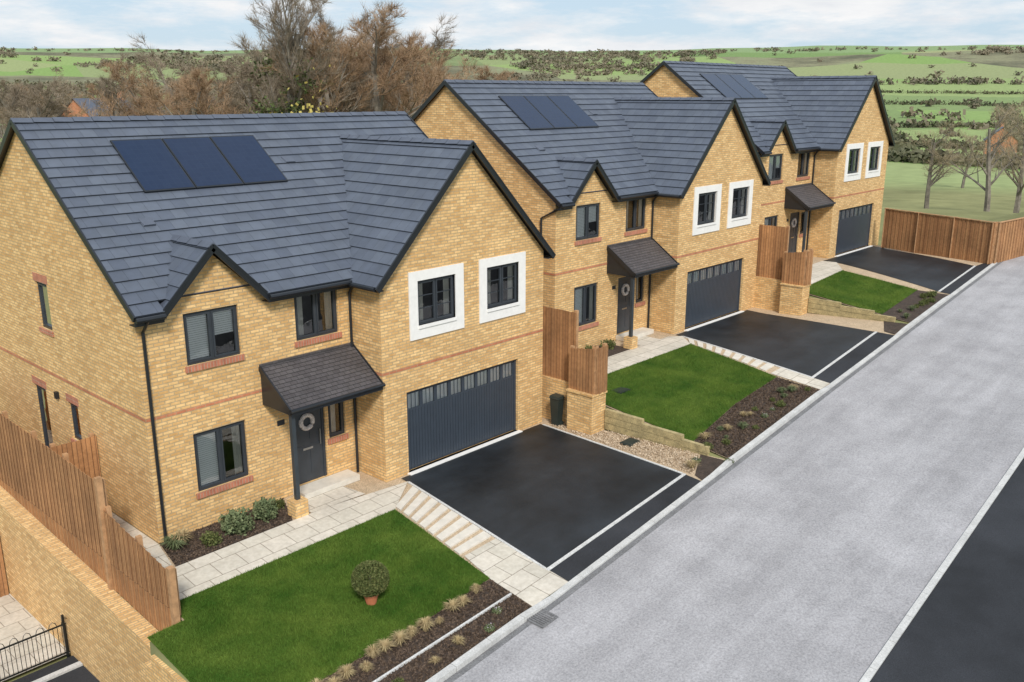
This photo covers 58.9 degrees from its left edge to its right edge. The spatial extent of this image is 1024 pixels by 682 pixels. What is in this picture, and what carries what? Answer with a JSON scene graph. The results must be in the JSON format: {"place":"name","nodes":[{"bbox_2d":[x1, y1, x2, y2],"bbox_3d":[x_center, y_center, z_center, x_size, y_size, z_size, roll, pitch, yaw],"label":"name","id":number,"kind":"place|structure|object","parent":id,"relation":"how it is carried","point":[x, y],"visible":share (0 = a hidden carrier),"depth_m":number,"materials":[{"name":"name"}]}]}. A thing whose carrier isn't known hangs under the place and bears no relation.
{"place":"outdoors","nodes":[
{"label":"outdoors","id":0,"kind":"place"},
{"bbox_2d":[0,593,69,681],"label":"neighbour patio","id":1,"kind":"structure","parent":0,"point":[18,620],"depth_m":21.13,"materials":[{"name":"beige stone"}]},
{"bbox_2d":[12,656,99,681],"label":"neighbour path","id":2,"kind":"structure","parent":0,"point":[83,673],"depth_m":19.86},
{"bbox_2d":[175,481,407,598],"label":"garden path","id":3,"kind":"structure","parent":0,"point":[204,572],"depth_m":19.81,"materials":[{"name":"beige stone"}]},
{"bbox_2d":[147,509,489,681],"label":"front lawn","id":4,"kind":"structure","parent":0,"point":[297,612],"depth_m":17.50,"materials":[{"name":"green plant"}]},
{"bbox_2d":[351,559,389,605],"bbox_3d":[-2.770,4.728,17.731,0.772,0.888,0.777,14,20,41],"label":"potted topiary","id":5,"kind":"object","parent":4,"relation":"on","point":[362,585],"visible":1,"depth_m":17.53,"materials":[{"name":"plant"}]},
{"bbox_2d":[0,45,1023,681],"bbox_3d":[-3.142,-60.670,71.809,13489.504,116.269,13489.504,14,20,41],"label":"ground","id":6,"kind":"structure","parent":0,"point":[904,185],"depth_m":1047.61,"materials":[{"name":"green plant"}]},
{"bbox_2d":[0,76,60,143],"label":"bare tree","id":7,"kind":"object","parent":6,"relation":"on","point":[12,105],"visible":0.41,"depth_m":81.12,"materials":[{"name":"brown plant"}]},
{"bbox_2d":[0,614,69,681],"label":"bow top railing","id":8,"kind":"object","parent":6,"relation":"on","point":[64,632],"visible":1,"depth_m":19.99,"materials":[{"name":"metal"}]},
{"bbox_2d":[0,77,84,128],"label":"bare tree","id":9,"kind":"object","parent":6,"relation":"on","point":[60,105],"visible":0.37,"depth_m":68.82,"materials":[{"name":"brown plant"}]},
{"bbox_2d":[0,410,107,582],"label":"garden fence","id":10,"kind":"object","parent":6,"relation":"on","point":[51,490],"visible":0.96,"depth_m":20.39,"materials":[{"name":"brown wood"}]},
{"bbox_2d":[0,486,186,681],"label":"brick retaining wall","id":11,"kind":"structure","parent":6,"relation":"on","point":[51,577],"depth_m":19.88,"materials":[{"name":"beige brick"}]},
{"bbox_2d":[66,47,157,116],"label":"bare tree","id":12,"kind":"object","parent":6,"relation":"on","point":[109,90],"visible":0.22,"depth_m":79.63,"materials":[{"name":"brown plant"}]},
{"bbox_2d":[64,58,188,116],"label":"bare tree","id":13,"kind":"object","parent":6,"relation":"on","point":[139,104],"visible":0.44,"depth_m":60.87,"materials":[{"name":"brown plant"}]},
{"bbox_2d":[93,476,180,625],"bbox_3d":[-7.365,4.370,17.821,2.950,2.800,0.120,14,20,41],"label":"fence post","id":14,"kind":"object","parent":6,"relation":"on","point":[170,576],"visible":0.72,"depth_m":18.40,"materials":[{"name":"brown wood"}]},
{"bbox_2d":[103,505,180,630],"bbox_3d":[-7.327,4.669,17.960,2.759,2.150,0.146,14,20,41],"label":"garden fence","id":15,"kind":"object","parent":6,"relation":"on","point":[139,577],"visible":0.84,"depth_m":17.92,"materials":[{"name":"brown wood"}]},
{"bbox_2d":[120,32,221,115],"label":"bare tree","id":16,"kind":"object","parent":6,"relation":"on","point":[162,67],"visible":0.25,"depth_m":67.38,"materials":[{"name":"brown plant"}]},
{"bbox_2d":[137,61,245,115],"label":"bare tree","id":17,"kind":"object","parent":6,"relation":"on","point":[195,107],"visible":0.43,"depth_m":58.01,"materials":[{"name":"brown plant"}]},
{"bbox_2d":[212,56,280,113],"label":"bare tree","id":18,"kind":"object","parent":6,"relation":"on","point":[250,98],"visible":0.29,"depth_m":64.40,"materials":[{"name":"brown plant"}]},
{"bbox_2d":[0,69,536,137],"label":"distant woodland","id":19,"kind":"object","parent":6,"relation":"on","point":[8,96],"visible":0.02,"depth_m":122.48,"materials":[{"name":"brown plant"}]},
{"bbox_2d":[0,132,543,543],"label":"walls","id":20,"kind":"structure","parent":6,"relation":"on","point":[94,344],"depth_m":21.35,"materials":[{"name":"brick"}]},
{"bbox_2d":[49,433,100,477],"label":"garden gate","id":21,"kind":"structure","parent":20,"relation":"attached to","point":[83,455],"depth_m":20.77,"materials":[{"name":"brown wood"}]},
{"bbox_2d":[31,272,348,498],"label":"brick sills","id":22,"kind":"structure","parent":20,"relation":"attached to","point":[37,277],"depth_m":21.26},
{"bbox_2d":[182,305,239,365],"bbox_3d":[-6.838,-0.168,19.998,0.865,1.450,1.690,14,20,41],"label":"window","id":23,"kind":"structure","parent":20,"relation":"attached to","point":[211,334],"depth_m":19.76,"materials":[{"name":"grey glass"}]},
{"bbox_2d":[193,420,247,491],"bbox_3d":[-6.862,2.545,20.712,0.865,1.680,1.680,14,20,41],"label":"window","id":24,"kind":"structure","parent":20,"relation":"attached to","point":[221,455],"depth_m":20.50,"materials":[{"name":"grey glass"}]},
{"bbox_2d":[0,329,542,422],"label":"belt course","id":25,"kind":"object","parent":20,"relation":"attached to","point":[239,395],"visible":0.66,"depth_m":21.74,"materials":[{"name":"brick"}]},
{"bbox_2d":[0,114,548,318],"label":"roof tiles","id":26,"kind":"object","parent":20,"relation":"on","point":[335,208],"visible":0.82,"depth_m":21.82,"materials":[{"name":"grey tile"}]},
{"bbox_2d":[110,135,294,226],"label":"solar panels","id":27,"kind":"object","parent":26,"relation":"on","point":[167,164],"visible":1,"depth_m":22.18,"materials":[{"name":"blue glass"}]},
{"bbox_2d":[10,111,473,247],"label":"ridge tiles","id":28,"kind":"object","parent":26,"relation":"on","point":[189,240],"visible":1,"depth_m":23.33,"materials":[{"name":"grey tile"}]},
{"bbox_2d":[0,114,555,541],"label":"gutters and bargeboards","id":29,"kind":"object","parent":20,"relation":"attached to","point":[145,322],"visible":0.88,"depth_m":20.19,"materials":[{"name":"black plastic"}]},
{"bbox_2d":[294,290,337,340],"bbox_3d":[-4.993,-0.692,21.920,0.865,1.450,1.620,14,20,41],"label":"window","id":30,"kind":"structure","parent":20,"relation":"attached to","point":[315,315],"depth_m":22.00,"materials":[{"name":"grey glass"}]},
{"bbox_2d":[258,342,385,518],"bbox_3d":[-4.450,2.103,21.666,1.295,3.550,2.720,14,20,41],"label":"porch canopy","id":31,"kind":"object","parent":20,"relation":"attached to","point":[292,387],"visible":0.98,"depth_m":21.01,"materials":[{"name":"tile"}]},
{"bbox_2d":[293,408,359,498],"bbox_3d":[-4.627,2.549,22.219,0.630,2.200,1.650,14,20,41],"label":"front door","id":32,"kind":"structure","parent":20,"relation":"attached to","point":[311,447],"depth_m":22.28,"materials":[{"name":"metal"}]},
{"bbox_2d":[417,274,453,324],"bbox_3d":[-2.249,-1.083,23.184,0.865,1.440,1.690,14,20,41],"label":"window","id":33,"kind":"structure","parent":20,"relation":"attached to","point":[435,299],"depth_m":23.27,"materials":[{"name":"grey glass"}]},
{"bbox_2d":[407,359,522,474],"bbox_3d":[-1.239,1.959,24.439,0.290,2.210,4.235,14,20,41],"label":"garage door","id":34,"kind":"structure","parent":20,"relation":"attached to","point":[453,415],"depth_m":24.43,"materials":[{"name":"paint"}]},
{"bbox_2d":[408,251,525,340],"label":"stone window surrounds","id":35,"kind":"object","parent":20,"relation":"attached to","point":[418,331],"visible":1,"depth_m":23.45,"materials":[{"name":"white stone"}]},
{"bbox_2d":[487,262,516,308],"bbox_3d":[-0.601,-1.551,24.901,0.865,1.440,1.660,14,20,41],"label":"window","id":36,"kind":"structure","parent":20,"relation":"attached to","point":[501,284],"depth_m":24.98,"materials":[{"name":"grey glass"}]},
{"bbox_2d":[214,1,345,113],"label":"bare tree","id":37,"kind":"object","parent":6,"relation":"on","point":[245,75],"visible":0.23,"depth_m":60.23,"materials":[{"name":"brown plant"}]},
{"bbox_2d":[229,0,375,113],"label":"ivy clad tree","id":38,"kind":"object","parent":6,"relation":"on","point":[295,43],"visible":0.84,"depth_m":53.42,"materials":[{"name":"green plant"}]},
{"bbox_2d":[262,20,410,112],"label":"bare tree","id":39,"kind":"object","parent":6,"relation":"on","point":[326,99],"visible":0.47,"depth_m":56.38,"materials":[{"name":"brown plant"}]},
{"bbox_2d":[269,2,408,112],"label":"bare tree","id":40,"kind":"object","parent":6,"relation":"on","point":[357,88],"visible":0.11,"depth_m":60.69,"materials":[{"name":"brown plant"}]},
{"bbox_2d":[316,0,481,116],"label":"bare tree","id":41,"kind":"object","parent":6,"relation":"on","point":[374,65],"visible":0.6,"depth_m":57.74,"materials":[{"name":"brown plant"}]},
{"bbox_2d":[357,30,463,111],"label":"bare tree","id":42,"kind":"object","parent":6,"relation":"on","point":[416,77],"visible":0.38,"depth_m":64.66,"materials":[{"name":"brown plant"}]},
{"bbox_2d":[359,14,462,111],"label":"bare tree","id":43,"kind":"object","parent":6,"relation":"on","point":[437,43],"visible":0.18,"depth_m":71.45,"materials":[{"name":"brown plant"}]},
{"bbox_2d":[323,579,530,681],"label":"flower bed soil","id":44,"kind":"structure","parent":6,"relation":"on","point":[469,616],"depth_m":16.81,"materials":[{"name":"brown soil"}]},
{"bbox_2d":[159,418,724,681],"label":"gravel","id":45,"kind":"structure","parent":6,"relation":"on","point":[366,484],"depth_m":22.52,"materials":[{"name":"beige gravel"}]},
{"bbox_2d":[159,498,291,565],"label":"flower bed soil","id":46,"kind":"structure","parent":45,"relation":"on","point":[217,547],"depth_m":19.86,"materials":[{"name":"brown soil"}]},
{"bbox_2d":[218,507,254,535],"bbox_3d":[-6.116,3.995,20.110,0.780,0.589,0.701,13,20,40],"label":"shrub","id":47,"kind":"object","parent":46,"relation":"on","point":[231,524],"visible":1,"depth_m":19.99,"materials":[{"name":"green plant"}]},
{"bbox_2d":[308,486,364,512],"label":"garden path","id":48,"kind":"structure","parent":45,"relation":"on","point":[330,498],"depth_m":21.84,"materials":[{"name":"beige stone"}]},
{"bbox_2d":[396,486,490,554],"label":"stepping stones","id":49,"kind":"object","parent":45,"relation":"on","point":[435,514],"visible":1,"depth_m":20.77,"materials":[{"name":"beige stone"}]},
{"bbox_2d":[550,422,699,474],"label":"gravel chips","id":50,"kind":"object","parent":45,"relation":"on","point":[619,446],"visible":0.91,"depth_m":24.44,"materials":[{"name":"beige gravel"}]},
{"bbox_2d":[550,475,700,581],"bbox_3d":[2.756,4.139,20.685,0.580,0.405,5.523,13,20,39],"label":"driveway apron","id":51,"kind":"object","parent":45,"relation":"on","point":[569,568],"visible":1,"depth_m":20.34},
{"bbox_2d":[0,45,1023,136],"bbox_3d":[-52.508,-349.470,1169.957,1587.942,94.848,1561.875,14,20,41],"label":"hillside trees","id":52,"kind":"object","parent":6,"relation":"on","point":[580,66],"visible":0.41,"depth_m":1220.78,"materials":[{"name":"green plant"}]},
{"bbox_2d":[0,88,1023,169],"bbox_3d":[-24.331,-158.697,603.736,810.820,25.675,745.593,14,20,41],"label":"field hedgerows","id":53,"kind":"object","parent":6,"relation":"on","point":[899,151],"visible":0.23,"depth_m":283.32,"materials":[{"name":"green plant"}]},
{"bbox_2d":[542,375,606,434],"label":"brick garden wall","id":54,"kind":"structure","parent":6,"relation":"on","point":[583,412],"depth_m":25.89,"materials":[{"name":"beige brick"}]},
{"bbox_2d":[542,306,578,381],"bbox_3d":[0.034,-0.220,27.715,5.012,2.250,0.146,14,20,41],"label":"garden fence","id":55,"kind":"object","parent":54,"relation":"on","point":[560,331],"visible":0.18,"depth_m":26.44,"materials":[{"name":"brown wood"}]},
{"bbox_2d":[569,345,595,393],"bbox_3d":[1.993,0.793,25.617,0.910,1.500,0.146,14,20,41],"label":"garden fence","id":56,"kind":"object","parent":54,"relation":"on","point":[582,369],"visible":0.98,"depth_m":25.54,"materials":[{"name":"brown wood"}]},
{"bbox_2d":[594,343,607,394],"bbox_3d":[2.491,0.831,25.478,0.146,1.500,0.500,14,20,41],"label":"garden fence","id":57,"kind":"object","parent":54,"relation":"on","point":[601,366],"visible":0.99,"depth_m":25.39,"materials":[{"name":"brown wood"}]},
{"bbox_2d":[414,86,762,348],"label":"walls","id":58,"kind":"structure","parent":6,"relation":"on","point":[445,114],"depth_m":31.77,"materials":[{"name":"brick"}]},
{"bbox_2d":[556,203,598,240],"bbox_3d":[2.164,-3.955,30.115,0.865,1.450,1.690,14,20,41],"label":"window","id":59,"kind":"structure","parent":58,"relation":"attached to","point":[587,221],"depth_m":29.89,"materials":[{"name":"grey glass"}]},
{"bbox_2d":[574,283,596,325],"bbox_3d":[2.140,-1.242,30.828,0.865,1.680,1.680,14,20,41],"label":"window","id":60,"kind":"structure","parent":58,"relation":"attached to","point":[585,300],"depth_m":30.74,"materials":[{"name":"grey glass"}]},
{"bbox_2d":[413,82,766,204],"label":"roof tiles","id":61,"kind":"object","parent":58,"relation":"on","point":[634,147],"visible":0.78,"depth_m":32.41,"materials":[{"name":"grey tile"}]},
{"bbox_2d":[498,95,598,150],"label":"solar panels","id":62,"kind":"object","parent":61,"relation":"on","point":[545,112],"visible":1,"depth_m":32.32,"materials":[{"name":"blue glass"}]},
{"bbox_2d":[442,79,734,161],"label":"ridge tiles","id":63,"kind":"object","parent":61,"relation":"on","point":[585,82],"visible":1,"depth_m":33.72,"materials":[{"name":"grey tile"}]},
{"bbox_2d":[411,81,770,327],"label":"gutters and bargeboards","id":64,"kind":"object","parent":58,"relation":"attached to","point":[597,164],"visible":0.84,"depth_m":30.75,"materials":[{"name":"black plastic"}]},
{"bbox_2d":[616,276,653,340],"bbox_3d":[4.372,-1.240,32.341,0.630,2.200,1.650,14,20,41],"label":"front door","id":65,"kind":"structure","parent":58,"relation":"attached to","point":[623,306],"depth_m":32.29,"materials":[{"name":"wood"}]},
{"bbox_2d":[625,199,645,231],"bbox_3d":[4.003,-4.480,32.041,0.865,1.450,1.620,14,20,41],"label":"window","id":66,"kind":"structure","parent":58,"relation":"attached to","point":[635,214],"depth_m":32.14,"materials":[{"name":"grey glass"}]},
{"bbox_2d":[607,237,679,349],"bbox_3d":[4.550,-1.685,31.789,1.295,3.550,2.720,14,20,41],"label":"porch canopy","id":67,"kind":"object","parent":58,"relation":"attached to","point":[634,259],"visible":0.98,"depth_m":31.00,"materials":[{"name":"tile"}]},
{"bbox_2d":[697,191,715,224],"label":"window","id":68,"kind":"structure","parent":58,"relation":"attached to","point":[706,206],"depth_m":33.44,"materials":[{"name":"grey glass"}]},
{"bbox_2d":[684,258,743,330],"bbox_3d":[7.754,-1.832,34.570,0.290,2.210,4.235,14,20,41],"label":"garage door","id":69,"kind":"structure","parent":58,"relation":"attached to","point":[713,291],"depth_m":34.63,"materials":[{"name":"paint"}]},
{"bbox_2d":[692,179,753,235],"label":"stone window surrounds","id":70,"kind":"object","parent":58,"relation":"attached to","point":[715,225],"visible":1,"depth_m":33.62,"materials":[{"name":"white stone"}]},
{"bbox_2d":[546,473,685,570],"bbox_3d":[2.543,4.099,20.903,0.090,0.453,5.496,13,20,39],"label":"granite edging","id":71,"kind":"object","parent":6,"relation":"on","point":[566,556],"visible":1,"depth_m":20.60,"materials":[{"name":"grey stone"}]},
{"bbox_2d":[604,408,709,455],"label":"retaining wall","id":72,"kind":"structure","parent":6,"relation":"on","point":[626,424],"depth_m":25.00,"materials":[{"name":"beige stone"}]},
{"bbox_2d":[425,263,996,681],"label":"kerb","id":73,"kind":"structure","parent":6,"relation":"on","point":[462,661],"depth_m":20.69,"materials":[{"name":"concrete"}]},
{"bbox_2d":[606,307,897,457],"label":"gravel","id":74,"kind":"structure","parent":6,"relation":"on","point":[870,325],"depth_m":33.55,"materials":[{"name":"beige gravel"}]},
{"bbox_2d":[695,378,817,457],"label":"flower bed soil","id":75,"kind":"structure","parent":74,"relation":"on","point":[748,421],"depth_m":25.73,"materials":[{"name":"brown soil"}]},
{"bbox_2d":[644,65,888,258],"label":"walls","id":76,"kind":"structure","parent":6,"relation":"on","point":[829,169],"depth_m":42.21,"materials":[{"name":"brick"}]},
{"bbox_2d":[640,61,894,249],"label":"gutters and bargeboards","id":77,"kind":"object","parent":76,"relation":"attached to","point":[761,151],"visible":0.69,"depth_m":41.01,"materials":[{"name":"black plastic"}]},
{"bbox_2d":[651,63,892,151],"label":"roof tiles","id":78,"kind":"object","parent":76,"relation":"on","point":[818,112],"visible":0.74,"depth_m":42.47,"materials":[{"name":"grey tile"}]},
{"bbox_2d":[700,73,768,98],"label":"solar panels","id":79,"kind":"object","parent":78,"relation":"on","point":[737,86],"visible":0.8,"depth_m":42.08,"materials":[{"name":"blue glass"}]},
{"bbox_2d":[663,60,876,121],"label":"ridge tiles","id":80,"kind":"object","parent":78,"relation":"on","point":[786,77],"visible":0.98,"depth_m":43.35,"materials":[{"name":"grey tile"}]},
{"bbox_2d":[784,183,835,251],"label":"porch canopy","id":81,"kind":"object","parent":76,"relation":"attached to","point":[806,197],"visible":0.94,"depth_m":40.63,"materials":[{"name":"tile"}]},
{"bbox_2d":[835,203,872,256],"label":"garage door","id":82,"kind":"structure","parent":76,"relation":"attached to","point":[853,230],"depth_m":44.37,"materials":[{"name":"paint"}]},
{"bbox_2d":[844,141,883,181],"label":"stone window surrounds","id":83,"kind":"object","parent":76,"relation":"attached to","point":[857,176],"visible":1,"depth_m":43.33,"materials":[{"name":"white stone"}]},
{"bbox_2d":[753,276,810,315],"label":"brick garden wall","id":84,"kind":"structure","parent":6,"relation":"on","point":[779,296],"depth_m":35.85,"materials":[{"name":"beige brick"}]},
{"bbox_2d":[756,224,789,279],"bbox_3d":[9.035,-3.865,37.435,5.012,2.250,0.146,14,20,41],"label":"garden fence","id":85,"kind":"object","parent":84,"relation":"on","point":[773,243],"visible":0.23,"depth_m":36.15,"materials":[{"name":"brown wood"}]},
{"bbox_2d":[781,250,805,285],"bbox_3d":[10.994,-2.852,35.337,0.910,1.500,0.146,14,20,41],"label":"garden fence","id":86,"kind":"object","parent":84,"relation":"on","point":[793,269],"visible":1,"depth_m":35.27,"materials":[{"name":"brown wood"}]},
{"bbox_2d":[808,297,895,321],"bbox_3d":[12.929,-1.007,34.629,3.367,0.828,0.130,14,20,41],"label":"timber sleeper edging","id":87,"kind":"object","parent":6,"relation":"on","point":[825,307],"visible":0.77,"depth_m":34.79,"materials":[{"name":"brown wood"}]},
{"bbox_2d":[898,120,979,208],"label":"bare tree","id":88,"kind":"object","parent":6,"relation":"on","point":[930,182],"visible":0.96,"depth_m":75.55,"materials":[{"name":"brown plant"}]},
{"bbox_2d":[859,448,1023,681],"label":"kerb","id":89,"kind":"structure","parent":6,"relation":"on","point":[877,662],"depth_m":17.98,"materials":[{"name":"concrete"}]},
{"bbox_2d":[922,95,1023,211],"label":"bare tree","id":90,"kind":"object","parent":6,"relation":"on","point":[987,172],"visible":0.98,"depth_m":71.85,"materials":[{"name":"brown plant"}]},
{"bbox_2d":[969,101,1023,212],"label":"bare tree","id":91,"kind":"object","parent":6,"relation":"on","point":[1019,184],"visible":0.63,"depth_m":82.06,"materials":[{"name":"brown plant"}]},
{"bbox_2d":[991,217,1023,263],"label":"garden fence","id":92,"kind":"object","parent":6,"relation":"on","point":[1008,244],"visible":0.98,"depth_m":40.63,"materials":[{"name":"brown wood"}]},
{"bbox_2d":[0,0,1023,51],"label":"sky","id":93,"kind":"structure","parent":0,"point":[197,25],"materials":[{"name":"white"}]},
{"bbox_2d":[465,538,567,605],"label":"garden path","id":94,"kind":"structure","parent":0,"point":[518,574],"depth_m":18.88,"materials":[{"name":"beige stone"}]},
{"bbox_2d":[402,424,680,567],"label":"driveway","id":95,"kind":"structure","parent":0,"point":[545,496],"depth_m":22.47,"materials":[{"name":"black asphalt"}]},
{"bbox_2d":[607,336,689,372],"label":"garden path","id":96,"kind":"structure","parent":0,"point":[624,359],"depth_m":30.55,"materials":[{"name":"beige stone"}]},
{"bbox_2d":[606,344,775,440],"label":"front lawn","id":97,"kind":"structure","parent":0,"point":[728,406],"depth_m":27.35,"materials":[{"name":"green plant"}]},
{"bbox_2d":[443,256,1023,681],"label":"road","id":98,"kind":"structure","parent":0,"point":[817,542],"depth_m":19.77,"materials":[{"name":"grey asphalt"}]},
{"bbox_2d":[444,261,1002,681],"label":"kerb channel","id":99,"kind":"object","parent":98,"relation":"on","point":[512,634],"visible":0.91,"depth_m":21.10,"materials":[{"name":"grey concrete"}]},
{"bbox_2d":[676,310,873,376],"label":"driveway","id":100,"kind":"structure","parent":0,"point":[809,348],"depth_m":32.21,"materials":[{"name":"black asphalt"}]},
{"bbox_2d":[815,332,893,382],"bbox_3d":[11.495,0.493,30.236,0.724,0.420,5.734,13,20,39],"label":"driveway apron","id":101,"kind":"object","parent":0,"point":[847,362],"visible":1,"depth_m":30.07,"materials":[{"name":"black asphalt"}]},
{"bbox_2d":[809,270,917,313],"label":"front lawn","id":102,"kind":"structure","parent":0,"point":[876,300],"depth_m":36.33,"materials":[{"name":"green plant"}]},
{"bbox_2d":[810,245,982,322],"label":"gravel","id":103,"kind":"structure","parent":0,"point":[852,269],"depth_m":39.51,"materials":[{"name":"beige gravel"}]},
{"bbox_2d":[882,290,947,321],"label":"flower bed soil","id":104,"kind":"structure","parent":103,"relation":"on","point":[914,298],"depth_m":34.81,"materials":[{"name":"brown soil"}]},
{"bbox_2d":[881,208,996,263],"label":"garden fence","id":105,"kind":"object","parent":103,"relation":"on","point":[968,239],"visible":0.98,"depth_m":42.48,"materials":[{"name":"brown wood"}]},
{"bbox_2d":[824,246,972,290],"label":"driveway","id":106,"kind":"structure","parent":0,"point":[934,273],"depth_m":40.70,"materials":[{"name":"black asphalt"}]},
{"bbox_2d":[870,458,1023,681],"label":"road tarmac strip","id":107,"kind":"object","parent":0,"point":[966,624],"visible":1,"depth_m":16.84,"materials":[{"name":"black asphalt"}]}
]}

